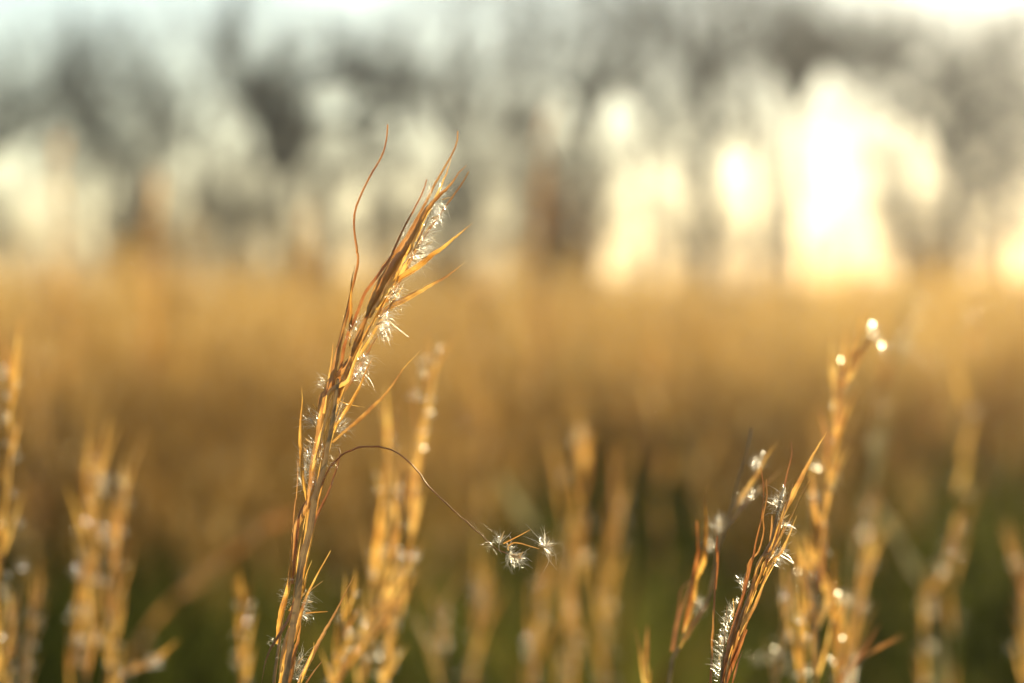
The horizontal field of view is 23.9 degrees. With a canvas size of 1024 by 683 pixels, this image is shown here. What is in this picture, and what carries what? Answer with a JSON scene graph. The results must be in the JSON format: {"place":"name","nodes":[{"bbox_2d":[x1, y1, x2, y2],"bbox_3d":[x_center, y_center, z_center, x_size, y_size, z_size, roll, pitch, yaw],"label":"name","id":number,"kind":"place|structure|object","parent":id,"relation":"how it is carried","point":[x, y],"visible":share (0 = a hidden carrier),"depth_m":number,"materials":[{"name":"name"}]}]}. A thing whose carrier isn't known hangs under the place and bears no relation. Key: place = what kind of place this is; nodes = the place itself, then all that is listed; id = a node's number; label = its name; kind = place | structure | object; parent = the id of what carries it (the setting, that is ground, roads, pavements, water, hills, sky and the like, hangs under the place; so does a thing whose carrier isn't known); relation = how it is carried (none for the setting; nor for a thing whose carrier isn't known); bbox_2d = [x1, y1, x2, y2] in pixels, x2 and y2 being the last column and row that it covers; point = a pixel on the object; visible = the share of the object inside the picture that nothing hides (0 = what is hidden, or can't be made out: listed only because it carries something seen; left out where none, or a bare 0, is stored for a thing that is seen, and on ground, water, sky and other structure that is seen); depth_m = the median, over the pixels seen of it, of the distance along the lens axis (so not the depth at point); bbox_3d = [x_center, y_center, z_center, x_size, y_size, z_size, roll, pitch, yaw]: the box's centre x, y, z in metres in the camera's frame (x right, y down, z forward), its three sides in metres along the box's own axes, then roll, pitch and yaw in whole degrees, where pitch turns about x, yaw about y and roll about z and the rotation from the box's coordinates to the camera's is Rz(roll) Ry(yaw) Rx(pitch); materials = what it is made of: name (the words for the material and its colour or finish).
{"place":"outdoors","nodes":[
{"label":"outdoors","id":0,"kind":"place"},
{"bbox_2d":[0,206,1023,666],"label":"field grass","id":1,"kind":"structure","parent":0,"point":[104,328],"depth_m":7.36,"materials":[{"name":"plant"}]},
{"bbox_2d":[0,290,1023,682],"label":"ground","id":2,"kind":"structure","parent":0,"point":[520,548],"depth_m":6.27,"materials":[{"name":"plant"}]},
{"bbox_2d":[0,572,21,682],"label":"grass stalk","id":3,"kind":"object","parent":2,"relation":"on","point":[10,614],"depth_m":1.45,"materials":[{"name":"brown plant"}]},
{"bbox_2d":[0,313,23,670],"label":"grass stalk","id":4,"kind":"object","parent":2,"relation":"on","point":[11,402],"depth_m":1.37,"materials":[{"name":"brown plant"}]},
{"bbox_2d":[0,171,60,297],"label":"sapling","id":5,"kind":"object","parent":2,"relation":"on","point":[12,242],"visible":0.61,"depth_m":51.67,"materials":[{"name":"beige plant"}]},
{"bbox_2d":[15,558,47,682],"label":"grass stalk","id":6,"kind":"object","parent":2,"relation":"on","point":[25,665],"depth_m":1.51,"materials":[{"name":"brown plant"}]},
{"bbox_2d":[30,233,46,578],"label":"grass stalk","id":7,"kind":"object","parent":2,"relation":"on","point":[34,388],"depth_m":5.60,"materials":[{"name":"brown plant"}]},
{"bbox_2d":[0,105,102,294],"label":"sapling","id":8,"kind":"object","parent":2,"relation":"on","point":[39,171],"visible":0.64,"depth_m":57.96,"materials":[{"name":"beige plant"}]},
{"bbox_2d":[51,120,79,542],"bbox_3d":[-1.200,0.001,6.507,0.082,1.194,0.055,-1,1,-22],"label":"grass stalk","id":9,"kind":"object","parent":2,"relation":"on","point":[66,379],"depth_m":6.49,"materials":[{"name":"beige plant"}]},
{"bbox_2d":[30,216,105,296],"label":"sapling","id":10,"kind":"object","parent":2,"relation":"on","point":[79,257],"visible":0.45,"depth_m":45.83,"materials":[{"name":"brown plant"}]},
{"bbox_2d":[0,46,149,290],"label":"sapling","id":11,"kind":"object","parent":2,"relation":"on","point":[75,219],"visible":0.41,"depth_m":61.67,"materials":[{"name":"beige plant"}]},
{"bbox_2d":[0,0,172,199],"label":"bare tree","id":12,"kind":"object","parent":2,"relation":"on","point":[7,150],"visible":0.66,"depth_m":57.55,"materials":[{"name":"grey plant"}]},
{"bbox_2d":[64,432,109,682],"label":"grass stalk","id":13,"kind":"object","parent":2,"relation":"on","point":[84,484],"depth_m":1.58,"materials":[{"name":"brown plant"}]},
{"bbox_2d":[69,408,121,682],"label":"grass stalk","id":14,"kind":"object","parent":2,"relation":"on","point":[89,615],"depth_m":1.56,"materials":[{"name":"brown plant"}]},
{"bbox_2d":[80,180,144,293],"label":"sapling","id":15,"kind":"object","parent":2,"relation":"on","point":[122,212],"visible":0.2,"depth_m":49.67,"materials":[{"name":"brown plant"}]},
{"bbox_2d":[0,0,225,277],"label":"bare tree","id":16,"kind":"object","parent":2,"relation":"on","point":[79,76],"visible":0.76,"depth_m":56.52,"materials":[{"name":"grey plant"}]},
{"bbox_2d":[94,431,145,682],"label":"grass stalk","id":17,"kind":"object","parent":2,"relation":"on","point":[117,532],"depth_m":1.54,"materials":[{"name":"brown plant"}]},
{"bbox_2d":[50,26,238,320],"bbox_3d":[-7.063,-2.733,47.128,3.264,6.623,4.272,-1,2,-35],"label":"sapling","id":18,"kind":"object","parent":2,"relation":"on","point":[122,164],"visible":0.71,"depth_m":47.13,"materials":[{"name":"grey plant"}]},
{"bbox_2d":[137,168,164,509],"bbox_3d":[-1.041,0.038,7.007,0.088,1.097,0.065,0,1,0],"label":"grass stalk","id":19,"kind":"object","parent":2,"relation":"on","point":[155,192],"depth_m":6.99,"materials":[{"name":"beige plant"}]},
{"bbox_2d":[103,179,199,326],"bbox_3d":[-5.660,-1.314,37.950,1.533,2.470,1.325,-1,2,-35],"label":"shrub","id":20,"kind":"object","parent":2,"relation":"on","point":[141,224],"visible":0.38,"depth_m":37.90,"materials":[{"name":"brown plant"}]},
{"bbox_2d":[48,84,296,316],"bbox_3d":[-8.416,-3.492,59.951,6.669,5.907,3.471,0,1,3],"label":"sapling","id":21,"kind":"object","parent":2,"relation":"on","point":[230,129],"visible":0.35,"depth_m":60.15,"materials":[{"name":"grey plant"}]},
{"bbox_2d":[128,169,230,304],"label":"sapling","id":22,"kind":"object","parent":2,"relation":"on","point":[182,247],"visible":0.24,"depth_m":52.04,"materials":[{"name":"brown plant"}]},
{"bbox_2d":[88,0,328,292],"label":"bare tree","id":23,"kind":"object","parent":2,"relation":"on","point":[196,154],"visible":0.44,"depth_m":71.87,"materials":[{"name":"grey plant"}]},
{"bbox_2d":[122,505,298,682],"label":"grass stalk","id":24,"kind":"object","parent":2,"relation":"on","point":[270,522],"depth_m":2.69,"materials":[{"name":"brown plant"}]},
{"bbox_2d":[159,115,302,316],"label":"sapling","id":25,"kind":"object","parent":2,"relation":"on","point":[232,236],"visible":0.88,"depth_m":45.48,"materials":[{"name":"grey plant"}]},
{"bbox_2d":[165,24,316,288],"bbox_3d":[-6.627,-4.405,60.619,4.406,7.682,3.572,0,1,11],"label":"sapling","id":26,"kind":"object","parent":2,"relation":"on","point":[227,104],"visible":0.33,"depth_m":60.61,"materials":[{"name":"grey plant"}]},
{"bbox_2d":[185,111,297,302],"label":"sapling","id":27,"kind":"object","parent":2,"relation":"on","point":[256,245],"visible":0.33,"depth_m":49.98,"materials":[{"name":"grey plant"}]},
{"bbox_2d":[231,572,256,682],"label":"grass stalk","id":28,"kind":"object","parent":2,"relation":"on","point":[239,633],"depth_m":1.48,"materials":[{"name":"brown plant"}]},
{"bbox_2d":[214,146,362,298],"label":"sapling","id":29,"kind":"object","parent":2,"relation":"on","point":[280,219],"visible":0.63,"depth_m":45.05,"materials":[{"name":"beige plant"}]},
{"bbox_2d":[298,198,318,543],"bbox_3d":[-0.590,0.073,7.002,0.071,1.027,0.060,0,1,0],"label":"grass stalk","id":30,"kind":"object","parent":2,"relation":"on","point":[306,278],"depth_m":6.99,"materials":[{"name":"brown plant"}]},
{"bbox_2d":[259,211,357,311],"bbox_3d":[-3.644,-1.181,42.063,1.996,2.183,1.474,1,2,39],"label":"shrub","id":31,"kind":"object","parent":2,"relation":"on","point":[313,259],"visible":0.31,"depth_m":41.97,"materials":[{"name":"brown plant"}]},
{"bbox_2d":[152,0,487,303],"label":"bare tree","id":32,"kind":"object","parent":2,"relation":"on","point":[258,98],"visible":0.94,"depth_m":53.53,"materials":[{"name":"grey plant"}]},
{"bbox_2d":[254,96,390,320],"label":"sapling","id":33,"kind":"object","parent":2,"relation":"on","point":[310,146],"visible":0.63,"depth_m":51.90,"materials":[{"name":"beige plant"}]},
{"bbox_2d":[320,567,362,682],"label":"grass stalk","id":34,"kind":"object","parent":2,"relation":"on","point":[335,656],"depth_m":1.22,"materials":[{"name":"yellow plant"}]},
{"bbox_2d":[292,0,445,294],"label":"bare tree","id":35,"kind":"object","parent":2,"relation":"on","point":[370,263],"visible":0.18,"depth_m":73.90,"materials":[{"name":"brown plant"}]},
{"bbox_2d":[326,428,430,682],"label":"grass stalk","id":36,"kind":"object","parent":2,"relation":"on","point":[366,633],"depth_m":1.37,"materials":[{"name":"yellow plant"}]},
{"bbox_2d":[356,383,407,682],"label":"grass stalk","id":37,"kind":"object","parent":2,"relation":"on","point":[379,533],"depth_m":1.43,"materials":[{"name":"yellow plant"}]},
{"bbox_2d":[326,124,439,318],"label":"sapling","id":38,"kind":"object","parent":2,"relation":"on","point":[378,228],"visible":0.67,"depth_m":46.70,"materials":[{"name":"grey plant"}]},
{"bbox_2d":[261,124,557,682],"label":"grass stalk","id":39,"kind":"object","parent":2,"relation":"on","point":[393,275],"depth_m":1.00,"materials":[{"name":"brown plant"}]},
{"bbox_2d":[306,105,527,280],"bbox_3d":[-2.574,-3.375,61.980,6.283,5.565,3.270,0,1,-2],"label":"sapling","id":40,"kind":"object","parent":2,"relation":"on","point":[370,194],"visible":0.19,"depth_m":62.23,"materials":[{"name":"grey plant"}]},
{"bbox_2d":[381,328,456,682],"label":"grass stalk","id":41,"kind":"object","parent":2,"relation":"on","point":[412,503],"depth_m":1.37,"materials":[{"name":"brown plant"}]},
{"bbox_2d":[409,563,467,682],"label":"grass stalk","id":42,"kind":"object","parent":2,"relation":"on","point":[443,639],"depth_m":1.92,"materials":[{"name":"brown plant"}]},
{"bbox_2d":[356,0,550,295],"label":"sapling","id":43,"kind":"object","parent":2,"relation":"on","point":[432,150],"visible":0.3,"depth_m":60.04,"materials":[{"name":"grey plant"}]},
{"bbox_2d":[369,0,570,260],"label":"bare tree","id":44,"kind":"object","parent":2,"relation":"on","point":[458,54],"visible":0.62,"depth_m":59.53,"materials":[{"name":"grey plant"}]},
{"bbox_2d":[408,60,551,321],"bbox_3d":[-0.555,-2.783,51.793,3.183,6.460,4.167,0,1,1],"label":"sapling","id":45,"kind":"object","parent":2,"relation":"on","point":[475,175],"visible":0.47,"depth_m":51.32,"materials":[{"name":"grey plant"}]},
{"bbox_2d":[470,245,494,645],"bbox_3d":[-0.061,0.224,4.785,0.043,0.830,0.043,-1,2,-29],"label":"grass stalk","id":46,"kind":"object","parent":2,"relation":"on","point":[483,499],"depth_m":4.77,"materials":[{"name":"brown plant"}]},
{"bbox_2d":[460,526,507,682],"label":"grass stalk","id":47,"kind":"object","parent":2,"relation":"on","point":[476,649],"depth_m":2.19,"materials":[{"name":"brown plant"}]},
{"bbox_2d":[431,0,623,292],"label":"bare tree","id":48,"kind":"object","parent":2,"relation":"on","point":[555,98],"visible":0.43,"depth_m":75.52,"materials":[{"name":"grey plant"}]},
{"bbox_2d":[522,532,561,682],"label":"grass stalk","id":49,"kind":"object","parent":2,"relation":"on","point":[541,611],"depth_m":1.99,"materials":[{"name":"brown plant"}]},
{"bbox_2d":[445,82,646,319],"bbox_3d":[0.524,-2.627,46.896,3.534,4.876,2.739,1,2,33],"label":"sapling","id":50,"kind":"object","parent":2,"relation":"on","point":[562,163],"visible":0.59,"depth_m":46.70,"materials":[{"name":"grey plant"}]},
{"bbox_2d":[480,104,630,293],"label":"sapling","id":51,"kind":"object","parent":2,"relation":"on","point":[597,185],"visible":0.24,"depth_m":50.35,"materials":[{"name":"grey plant"}]},
{"bbox_2d":[543,416,587,682],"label":"grass stalk","id":52,"kind":"object","parent":2,"relation":"on","point":[556,475],"depth_m":2.08,"materials":[{"name":"brown plant"}]},
{"bbox_2d":[561,397,593,682],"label":"grass stalk","id":53,"kind":"object","parent":2,"relation":"on","point":[581,528],"depth_m":1.98,"materials":[{"name":"brown plant"}]},
{"bbox_2d":[475,0,690,315],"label":"bare tree","id":54,"kind":"object","parent":2,"relation":"on","point":[577,91],"visible":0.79,"depth_m":51.92,"materials":[{"name":"grey plant"}]},
{"bbox_2d":[526,113,655,324],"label":"sapling","id":55,"kind":"object","parent":2,"relation":"on","point":[597,211],"visible":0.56,"depth_m":46.22,"materials":[{"name":"brown plant"}]},
{"bbox_2d":[582,440,631,682],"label":"grass stalk","id":56,"kind":"object","parent":2,"relation":"on","point":[603,671],"depth_m":2.20,"materials":[{"name":"brown plant"}]},
{"bbox_2d":[520,114,761,295],"bbox_3d":[3.208,-3.282,60.036,6.171,5.466,3.212,0,1,-13],"label":"sapling","id":57,"kind":"object","parent":2,"relation":"on","point":[628,233],"visible":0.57,"depth_m":60.12,"materials":[{"name":"brown plant"}]},
{"bbox_2d":[554,0,755,281],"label":"bare tree","id":58,"kind":"object","parent":2,"relation":"on","point":[640,111],"visible":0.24,"depth_m":69.70,"materials":[{"name":"brown plant"}]},
{"bbox_2d":[607,73,727,314],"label":"tree","id":59,"kind":"object","parent":2,"relation":"on","point":[671,195],"visible":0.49,"depth_m":61.39,"materials":[{"name":"brown plant"}]},
{"bbox_2d":[559,129,779,291],"bbox_3d":[3.810,-3.106,60.031,5.758,5.100,2.997,0,1,-13],"label":"sapling","id":60,"kind":"object","parent":2,"relation":"on","point":[640,199],"visible":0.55,"depth_m":60.06,"materials":[{"name":"brown plant"}]},
{"bbox_2d":[641,185,741,299],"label":"sapling","id":61,"kind":"object","parent":2,"relation":"on","point":[679,243],"visible":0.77,"depth_m":49.64,"materials":[{"name":"beige plant"}]},
{"bbox_2d":[592,0,825,320],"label":"bare tree","id":62,"kind":"object","parent":2,"relation":"on","point":[702,74],"visible":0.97,"depth_m":50.03,"materials":[{"name":"grey plant"}]},
{"bbox_2d":[667,428,784,682],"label":"grass stalk","id":63,"kind":"object","parent":2,"relation":"on","point":[688,626],"depth_m":1.14,"materials":[{"name":"brown plant"}]},
{"bbox_2d":[685,100,815,316],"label":"sapling","id":64,"kind":"object","parent":2,"relation":"on","point":[761,161],"visible":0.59,"depth_m":59.82,"materials":[{"name":"brown plant"}]},
{"bbox_2d":[709,431,826,682],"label":"grass stalk","id":65,"kind":"object","parent":2,"relation":"on","point":[730,655],"depth_m":1.01,"materials":[{"name":"plant"}]},
{"bbox_2d":[752,550,798,682],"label":"grass stalk","id":66,"kind":"object","parent":2,"relation":"on","point":[785,611],"depth_m":1.42,"materials":[{"name":"brown plant"}]},
{"bbox_2d":[675,0,904,288],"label":"bare tree","id":67,"kind":"object","parent":2,"relation":"on","point":[758,104],"visible":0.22,"depth_m":69.80,"materials":[{"name":"brown plant"}]},
{"bbox_2d":[735,22,860,287],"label":"tree","id":68,"kind":"object","parent":2,"relation":"on","point":[778,196],"visible":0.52,"depth_m":62.32,"materials":[{"name":"brown plant"}]},
{"bbox_2d":[785,523,815,682],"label":"grass stalk","id":69,"kind":"object","parent":2,"relation":"on","point":[802,644],"depth_m":1.34,"materials":[{"name":"yellow plant"}]},
{"bbox_2d":[716,129,897,291],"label":"sapling","id":70,"kind":"object","parent":2,"relation":"on","point":[797,210],"visible":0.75,"depth_m":60.14,"materials":[{"name":"brown plant"}]},
{"bbox_2d":[807,492,850,682],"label":"grass stalk","id":71,"kind":"object","parent":2,"relation":"on","point":[836,617],"depth_m":1.29,"materials":[{"name":"yellow plant"}]},
{"bbox_2d":[768,84,891,289],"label":"sapling","id":72,"kind":"object","parent":2,"relation":"on","point":[845,211],"visible":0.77,"depth_m":61.43,"materials":[{"name":"brown plant"}]},
{"bbox_2d":[695,0,979,320],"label":"bare tree","id":73,"kind":"object","parent":2,"relation":"on","point":[822,39],"visible":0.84,"depth_m":51.30,"materials":[{"name":"grey plant"}]},
{"bbox_2d":[793,303,891,682],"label":"grass stalk","id":74,"kind":"object","parent":2,"relation":"on","point":[855,355],"depth_m":1.28,"materials":[{"name":"brown plant"}]},
{"bbox_2d":[814,101,920,296],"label":"sapling","id":75,"kind":"object","parent":2,"relation":"on","point":[860,237],"visible":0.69,"depth_m":59.56,"materials":[{"name":"brown plant"}]},
{"bbox_2d":[834,497,900,682],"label":"grass stalk","id":76,"kind":"object","parent":2,"relation":"on","point":[859,605],"depth_m":1.56,"materials":[{"name":"brown plant"}]},
{"bbox_2d":[841,261,926,682],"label":"grass stalk","id":77,"kind":"object","parent":2,"relation":"on","point":[888,369],"depth_m":2.22,"materials":[{"name":"brown plant"}]},
{"bbox_2d":[828,104,978,303],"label":"sapling","id":78,"kind":"object","parent":2,"relation":"on","point":[899,203],"visible":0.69,"depth_m":49.59,"materials":[{"name":"beige plant"}]},
{"bbox_2d":[814,0,1000,292],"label":"bare tree","id":79,"kind":"object","parent":2,"relation":"on","point":[908,123],"visible":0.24,"depth_m":68.49,"materials":[{"name":"brown plant"}]},
{"bbox_2d":[873,501,945,682],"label":"grass stalk","id":80,"kind":"object","parent":2,"relation":"on","point":[912,566],"depth_m":2.61,"materials":[{"name":"brown plant"}]},
{"bbox_2d":[817,115,1011,288],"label":"tree","id":81,"kind":"object","parent":2,"relation":"on","point":[874,231],"visible":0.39,"depth_m":62.09,"materials":[{"name":"brown plant"}]},
{"bbox_2d":[825,0,1023,281],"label":"bare tree","id":82,"kind":"object","parent":2,"relation":"on","point":[956,139],"visible":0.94,"depth_m":49.19,"materials":[{"name":"grey plant"}]},
{"bbox_2d":[914,505,962,682],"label":"grass stalk","id":83,"kind":"object","parent":2,"relation":"on","point":[929,595],"depth_m":1.93,"materials":[{"name":"brown plant"}]},
{"bbox_2d":[878,152,1005,294],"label":"sapling","id":84,"kind":"object","parent":2,"relation":"on","point":[945,208],"visible":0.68,"depth_m":46.86,"materials":[{"name":"beige plant"}]},
{"bbox_2d":[888,0,1023,313],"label":"tree","id":85,"kind":"object","parent":2,"relation":"on","point":[1004,227],"visible":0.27,"depth_m":58.16,"materials":[{"name":"beige plant"}]},
{"bbox_2d":[946,307,982,682],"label":"grass stalk","id":86,"kind":"object","parent":2,"relation":"on","point":[949,608],"depth_m":2.38,"materials":[{"name":"brown plant"}]},
{"bbox_2d":[914,0,1023,298],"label":"bare tree","id":87,"kind":"object","parent":2,"relation":"on","point":[999,137],"visible":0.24,"depth_m":66.61,"materials":[{"name":"beige plant"}]},
{"bbox_2d":[923,0,1023,204],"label":"bare tree","id":88,"kind":"object","parent":2,"relation":"on","point":[1020,79],"visible":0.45,"depth_m":56.60,"materials":[{"name":"beige plant"}]},
{"bbox_2d":[939,168,1023,295],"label":"sapling","id":89,"kind":"object","parent":2,"relation":"on","point":[991,233],"visible":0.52,"depth_m":49.63,"materials":[{"name":"beige plant"}]},
{"bbox_2d":[978,119,1023,289],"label":"sapling","id":90,"kind":"object","parent":2,"relation":"on","point":[1020,233],"visible":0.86,"depth_m":47.55,"materials":[{"name":"beige plant"}]},
{"bbox_2d":[1001,517,1023,679],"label":"grass stalk","id":91,"kind":"object","parent":2,"relation":"on","point":[1012,554],"depth_m":1.92,"materials":[{"name":"brown plant"}]},
{"bbox_2d":[0,0,1023,290],"label":"sky","id":92,"kind":"structure","parent":0,"point":[39,7],"materials":[{"name":"white"}]},
{"bbox_2d":[695,186,781,307],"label":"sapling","id":93,"kind":"object","parent":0,"point":[731,260],"visible":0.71,"depth_m":51.72,"materials":[{"name":"beige plant"}]},
{"bbox_2d":[745,208,817,309],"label":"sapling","id":94,"kind":"object","parent":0,"point":[782,257],"visible":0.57,"depth_m":55.93,"materials":[{"name":"beige plant"}]},
{"bbox_2d":[863,179,944,294],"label":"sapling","id":95,"kind":"object","parent":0,"point":[891,243],"visible":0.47,"depth_m":49.77,"materials":[{"name":"beige plant"}]},
{"bbox_2d":[823,0,1023,271],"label":"tree","id":96,"kind":"object","parent":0,"point":[940,126],"visible":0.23,"depth_m":59.43,"materials":[{"name":"brown plant"}]},
{"bbox_2d":[920,245,938,560],"bbox_3d":[0.943,0.198,5.412,0.045,0.853,0.045,-1,2,-44],"label":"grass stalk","id":97,"kind":"object","parent":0,"point":[930,278],"depth_m":5.40,"materials":[{"name":"brown plant"}]},
{"bbox_2d":[892,214,985,320],"bbox_3d":[7.460,-1.102,41.935,1.747,2.256,1.601,0,1,0],"label":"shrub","id":98,"kind":"object","parent":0,"point":[936,250],"visible":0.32,"depth_m":41.88,"materials":[{"name":"beige plant"}]},
{"bbox_2d":[981,238,997,558],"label":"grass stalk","id":99,"kind":"object","parent":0,"point":[990,344],"depth_m":5.72,"materials":[{"name":"brown plant"}]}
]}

